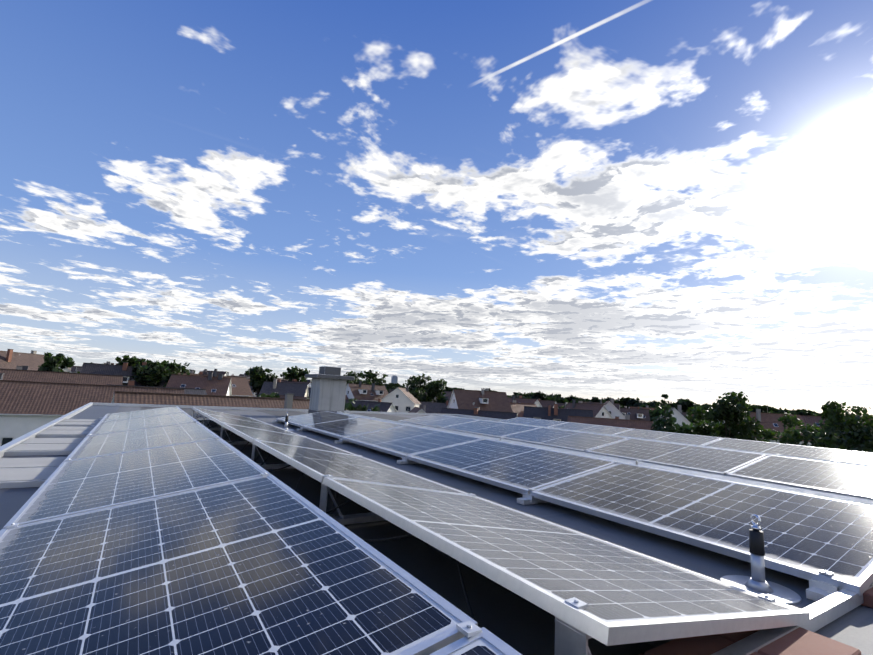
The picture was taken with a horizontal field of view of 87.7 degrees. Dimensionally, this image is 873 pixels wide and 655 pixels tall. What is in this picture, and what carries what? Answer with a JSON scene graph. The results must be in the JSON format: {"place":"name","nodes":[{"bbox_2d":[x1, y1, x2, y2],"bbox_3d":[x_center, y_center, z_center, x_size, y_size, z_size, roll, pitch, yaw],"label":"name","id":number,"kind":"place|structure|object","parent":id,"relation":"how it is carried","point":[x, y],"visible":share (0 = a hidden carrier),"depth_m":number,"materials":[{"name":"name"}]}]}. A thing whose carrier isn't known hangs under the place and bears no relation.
{"place":"outdoors","nodes":[
{"label":"outdoors","id":0,"kind":"place"},
{"bbox_2d":[0,405,119,529],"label":"flat roof","id":1,"kind":"structure","parent":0,"point":[13,501],"depth_m":2.73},
{"bbox_2d":[391,375,397,383],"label":"skyline tower","id":2,"kind":"structure","parent":0,"point":[394,379],"depth_m":3157.23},
{"bbox_2d":[0,0,872,414],"label":"sky","id":3,"kind":"structure","parent":0,"point":[646,200],"materials":[{"name":"blue"}]},
{"bbox_2d":[37,352,872,452],"bbox_3d":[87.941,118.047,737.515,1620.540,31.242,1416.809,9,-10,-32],"label":"tree","id":4,"kind":"object","parent":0,"point":[857,436],"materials":[{"name":"green plant"}]},
{"bbox_2d":[116,406,872,654],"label":"roof surface","id":5,"kind":"object","parent":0,"point":[520,624],"depth_m":2.16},
{"bbox_2d":[195,413,475,620],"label":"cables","id":6,"kind":"object","parent":5,"relation":"on","point":[459,570],"visible":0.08,"depth_m":1.95,"materials":[{"name":"black rubber"}]},
{"bbox_2d":[5,406,872,654],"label":"mounting bracket","id":7,"kind":"object","parent":5,"relation":"on","point":[833,603],"visible":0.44,"depth_m":1.60,"materials":[{"name":"metal"}]},
{"bbox_2d":[206,417,449,557],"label":"cable connectors","id":8,"kind":"object","parent":7,"relation":"attached to","point":[441,552],"depth_m":1.75,"materials":[{"name":"black plastic"}]},
{"bbox_2d":[0,407,872,654],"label":"solar panels","id":9,"kind":"object","parent":7,"relation":"on","point":[169,531],"visible":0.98,"depth_m":1.82,"materials":[{"name":"blue glass"}]},
{"bbox_2d":[639,587,872,654],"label":"ballast pavers","id":10,"kind":"object","parent":5,"relation":"on","point":[800,641],"visible":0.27,"depth_m":1.32,"materials":[{"name":"concrete"}]},
{"bbox_2d":[719,514,801,604],"bbox_3d":[1.340,0.935,1.897,0.280,0.296,0.280,9,-10,-32],"label":"roof anchor","id":11,"kind":"object","parent":5,"relation":"on","point":[756,582],"visible":0.94,"depth_m":1.88,"materials":[{"name":"metal"}]},
{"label":"building walls","id":12,"kind":"object","parent":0,"visible":0},
{"bbox_2d":[0,402,504,457],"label":"roof edge trim","id":13,"kind":"structure","parent":12,"relation":"on","point":[13,443],"depth_m":11.81,"materials":[{"name":"grey metal"}]},
{"bbox_2d":[0,419,100,488],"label":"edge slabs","id":14,"kind":"structure","parent":13,"relation":"on","point":[65,437],"depth_m":3.94,"materials":[{"name":"grey concrete"}]},
{"bbox_2d":[284,412,293,430],"bbox_3d":[-2.522,1.576,7.640,0.280,0.296,0.280,9,-10,-32],"label":"roof anchor","id":15,"kind":"object","parent":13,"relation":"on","point":[286,422],"visible":0.96,"depth_m":7.62,"materials":[{"name":"metal"}]},
{"bbox_2d":[305,366,354,413],"bbox_3d":[-2.832,1.683,11.859,1.000,1.300,1.000,9,-10,-32],"label":"chimney","id":16,"kind":"object","parent":13,"relation":"on","point":[328,388],"visible":0.79,"depth_m":11.59,"materials":[{"name":"metal"}]},
{"bbox_3d":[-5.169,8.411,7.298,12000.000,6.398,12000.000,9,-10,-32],"label":"ground","id":17,"kind":"structure","parent":0,"visible":0},
{"bbox_2d":[0,349,861,446],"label":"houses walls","id":18,"kind":"structure","parent":17,"relation":"on","point":[13,427],"depth_m":104.69,"materials":[{"name":"paint"}]},
{"bbox_2d":[0,351,872,441],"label":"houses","id":19,"kind":"structure","parent":18,"relation":"on","point":[31,390],"depth_m":87.97,"materials":[{"name":"tile"}]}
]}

